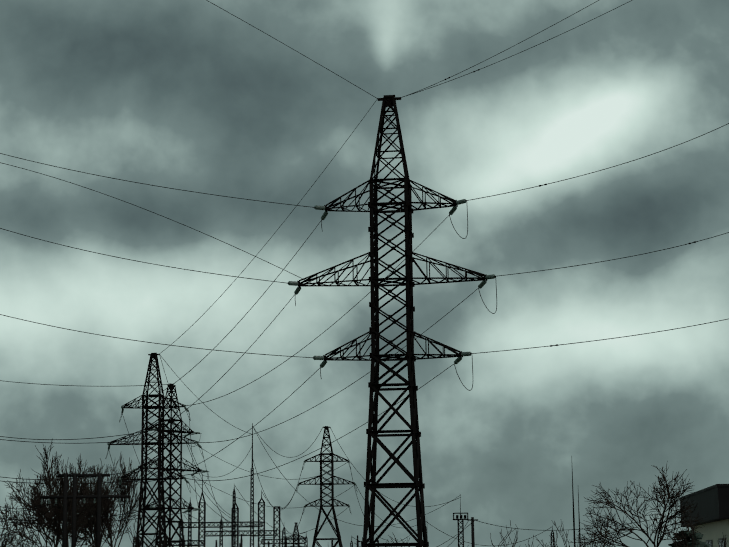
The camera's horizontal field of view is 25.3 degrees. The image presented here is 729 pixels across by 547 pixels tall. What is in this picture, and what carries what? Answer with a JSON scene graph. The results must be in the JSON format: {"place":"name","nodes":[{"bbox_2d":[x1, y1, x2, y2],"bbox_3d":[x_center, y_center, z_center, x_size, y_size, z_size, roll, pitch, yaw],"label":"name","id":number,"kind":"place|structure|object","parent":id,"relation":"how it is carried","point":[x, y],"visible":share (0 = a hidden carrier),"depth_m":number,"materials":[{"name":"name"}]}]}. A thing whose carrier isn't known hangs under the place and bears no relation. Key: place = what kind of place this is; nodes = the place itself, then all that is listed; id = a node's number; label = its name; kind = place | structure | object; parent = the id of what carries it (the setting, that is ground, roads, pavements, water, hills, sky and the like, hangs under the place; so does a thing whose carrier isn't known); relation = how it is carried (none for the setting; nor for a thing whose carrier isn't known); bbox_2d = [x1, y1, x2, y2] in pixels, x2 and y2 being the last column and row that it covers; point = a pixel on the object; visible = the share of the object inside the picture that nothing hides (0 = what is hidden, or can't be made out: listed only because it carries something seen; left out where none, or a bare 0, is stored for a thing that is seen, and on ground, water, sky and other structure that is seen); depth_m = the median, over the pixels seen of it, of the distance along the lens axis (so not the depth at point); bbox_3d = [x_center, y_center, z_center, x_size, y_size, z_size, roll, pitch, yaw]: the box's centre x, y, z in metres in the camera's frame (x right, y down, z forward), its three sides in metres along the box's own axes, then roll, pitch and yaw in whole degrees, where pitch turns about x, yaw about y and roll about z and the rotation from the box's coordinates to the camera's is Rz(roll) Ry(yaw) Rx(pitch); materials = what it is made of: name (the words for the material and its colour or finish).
{"place":"outdoors","nodes":[
{"label":"outdoors","id":0,"kind":"place"},
{"bbox_2d":[0,504,24,546],"bbox_3d":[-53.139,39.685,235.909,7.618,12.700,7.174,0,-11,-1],"label":"bare tree","id":1,"kind":"object","parent":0,"point":[10,527],"visible":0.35,"depth_m":236.73,"materials":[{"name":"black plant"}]},
{"bbox_2d":[0,520,44,546],"bbox_3d":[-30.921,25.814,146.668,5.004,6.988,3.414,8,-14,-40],"label":"shrub","id":2,"kind":"object","parent":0,"point":[19,537],"visible":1,"depth_m":147.13,"materials":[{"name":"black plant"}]},
{"bbox_2d":[88,454,143,546],"bbox_3d":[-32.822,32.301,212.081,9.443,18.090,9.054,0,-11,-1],"label":"bare tree","id":3,"kind":"object","parent":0,"point":[129,485],"visible":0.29,"depth_m":212.08,"materials":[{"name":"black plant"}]},
{"bbox_2d":[126,518,155,546],"bbox_3d":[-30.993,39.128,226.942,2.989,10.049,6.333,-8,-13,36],"label":"shrub","id":4,"kind":"object","parent":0,"point":[138,537],"visible":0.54,"depth_m":226.22,"materials":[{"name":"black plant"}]},
{"bbox_2d":[2,423,580,546],"bbox_3d":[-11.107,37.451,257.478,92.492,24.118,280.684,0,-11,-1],"label":"substation steelwork","id":5,"kind":"object","parent":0,"point":[232,534],"visible":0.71,"depth_m":229.63,"materials":[{"name":"black metal"}]},
{"bbox_2d":[0,0,728,546],"bbox_3d":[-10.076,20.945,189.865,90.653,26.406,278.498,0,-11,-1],"label":"conductors","id":6,"kind":"object","parent":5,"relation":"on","point":[288,356],"visible":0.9,"depth_m":113.62,"materials":[{"name":"black metal"}]},
{"bbox_2d":[0,0,728,546],"label":"sky","id":7,"kind":"structure","parent":0,"point":[189,95],"materials":[{"name":"grey"}]},
{"bbox_2d":[387,532,409,546],"bbox_3d":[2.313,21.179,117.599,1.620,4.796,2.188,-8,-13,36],"label":"shrub","id":8,"kind":"object","parent":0,"point":[396,540],"visible":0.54,"depth_m":117.93,"materials":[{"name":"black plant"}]},
{"bbox_2d":[490,521,519,546],"bbox_3d":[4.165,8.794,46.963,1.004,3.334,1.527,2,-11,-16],"label":"shrub","id":9,"kind":"object","parent":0,"point":[507,536],"visible":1,"depth_m":47.48,"materials":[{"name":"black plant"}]},
{"bbox_2d":[525,533,557,546],"bbox_3d":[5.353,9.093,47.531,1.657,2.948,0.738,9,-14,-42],"label":"shrub","id":10,"kind":"object","parent":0,"point":[549,542],"visible":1,"depth_m":47.59,"materials":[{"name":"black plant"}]},
{"bbox_2d":[536,527,558,546],"bbox_3d":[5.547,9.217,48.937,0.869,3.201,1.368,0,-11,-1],"label":"shrub","id":11,"kind":"object","parent":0,"point":[548,545],"visible":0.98,"depth_m":49.16,"materials":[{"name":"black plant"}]},
{"bbox_2d":[545,520,583,546],"bbox_3d":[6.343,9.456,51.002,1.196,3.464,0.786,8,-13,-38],"label":"shrub","id":12,"kind":"object","parent":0,"point":[554,523],"visible":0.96,"depth_m":50.95,"materials":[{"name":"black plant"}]},
{"bbox_2d":[566,531,595,546],"bbox_3d":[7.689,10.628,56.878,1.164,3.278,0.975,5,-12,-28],"label":"shrub","id":13,"kind":"object","parent":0,"point":[578,539],"visible":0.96,"depth_m":57.31,"materials":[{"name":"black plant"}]},
{"bbox_2d":[581,514,613,546],"bbox_3d":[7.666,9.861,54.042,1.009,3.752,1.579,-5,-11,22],"label":"shrub","id":14,"kind":"object","parent":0,"point":[599,536],"visible":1,"depth_m":54.59,"materials":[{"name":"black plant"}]},
{"bbox_2d":[570,464,705,546],"bbox_3d":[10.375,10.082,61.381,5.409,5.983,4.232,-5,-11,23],"label":"bare tree","id":15,"kind":"object","parent":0,"point":[661,522],"visible":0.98,"depth_m":60.99,"materials":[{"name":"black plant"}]},
{"bbox_2d":[666,508,698,546],"bbox_3d":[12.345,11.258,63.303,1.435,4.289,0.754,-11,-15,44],"label":"shrub","id":16,"kind":"object","parent":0,"point":[685,532],"visible":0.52,"depth_m":63.37,"materials":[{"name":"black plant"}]},
{"bbox_2d":[668,524,709,546],"bbox_3d":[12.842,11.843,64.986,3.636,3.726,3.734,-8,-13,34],"label":"spruce tree","id":17,"kind":"object","parent":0,"point":[698,543],"visible":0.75,"depth_m":64.87,"materials":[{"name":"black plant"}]},
{"bbox_2d":[679,484,728,546],"bbox_3d":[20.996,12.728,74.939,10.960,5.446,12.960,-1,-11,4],"label":"house","id":18,"kind":"structure","parent":0,"point":[713,504],"depth_m":72.71,"materials":[{"name":"paint"}]},
{"bbox_2d":[717,532,727,546],"bbox_3d":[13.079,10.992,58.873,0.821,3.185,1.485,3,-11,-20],"label":"shrub","id":19,"kind":"object","parent":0,"point":[723,540],"visible":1,"depth_m":58.84,"materials":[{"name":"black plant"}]},
{"label":"ground","id":20,"kind":"structure","parent":0,"visible":0},
{"bbox_2d":[0,469,61,546],"bbox_3d":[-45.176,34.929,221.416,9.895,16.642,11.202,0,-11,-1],"label":"bare tree","id":21,"kind":"object","parent":20,"relation":"on","point":[27,538],"visible":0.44,"depth_m":221.14,"materials":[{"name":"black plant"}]},
{"bbox_2d":[14,460,96,546],"bbox_3d":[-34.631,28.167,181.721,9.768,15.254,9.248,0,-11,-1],"label":"bare tree","id":22,"kind":"object","parent":20,"relation":"on","point":[49,518],"visible":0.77,"depth_m":181.15,"materials":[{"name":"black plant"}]},
{"bbox_2d":[33,438,128,546],"bbox_3d":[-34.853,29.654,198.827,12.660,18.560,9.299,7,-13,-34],"label":"bare tree","id":23,"kind":"object","parent":20,"relation":"on","point":[44,465],"visible":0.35,"depth_m":198.28,"materials":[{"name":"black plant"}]},
{"bbox_2d":[68,467,126,546],"bbox_3d":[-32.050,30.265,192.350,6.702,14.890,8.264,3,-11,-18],"label":"bare tree","id":24,"kind":"object","parent":20,"relation":"on","point":[106,507],"visible":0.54,"depth_m":192.06,"materials":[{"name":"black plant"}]},
{"bbox_2d":[105,353,202,546],"bbox_3d":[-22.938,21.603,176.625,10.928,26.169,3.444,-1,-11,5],"label":"tower","id":25,"kind":"structure","parent":20,"relation":"on","point":[159,407],"depth_m":176.86,"materials":[{"name":"metal"}]},
{"bbox_2d":[130,383,208,546],"bbox_3d":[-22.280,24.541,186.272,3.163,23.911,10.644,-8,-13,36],"label":"tower","id":26,"kind":"structure","parent":20,"relation":"on","point":[169,507],"depth_m":186.44,"materials":[{"name":"metal"}]},
{"bbox_2d":[40,473,477,546],"bbox_3d":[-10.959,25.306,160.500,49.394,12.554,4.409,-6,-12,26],"label":"concrete portal and pole","id":27,"kind":"object","parent":20,"relation":"on","point":[75,496],"visible":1,"depth_m":169.93,"materials":[{"name":"grey concrete"}]},
{"bbox_2d":[287,522,304,545],"bbox_3d":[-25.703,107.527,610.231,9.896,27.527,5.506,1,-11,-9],"label":"tower","id":28,"kind":"structure","parent":20,"relation":"on","point":[295,528],"depth_m":611.21,"materials":[{"name":"metal"}]},
{"bbox_2d":[296,426,357,546],"bbox_3d":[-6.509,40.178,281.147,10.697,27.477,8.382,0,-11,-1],"label":"tower","id":29,"kind":"structure","parent":20,"relation":"on","point":[331,483],"depth_m":281.44,"materials":[{"name":"metal"}]},
{"bbox_2d":[287,95,496,546],"bbox_3d":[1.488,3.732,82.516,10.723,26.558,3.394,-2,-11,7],"label":"tower","id":30,"kind":"structure","parent":20,"relation":"on","point":[372,485],"depth_m":82.64,"materials":[{"name":"metal"}]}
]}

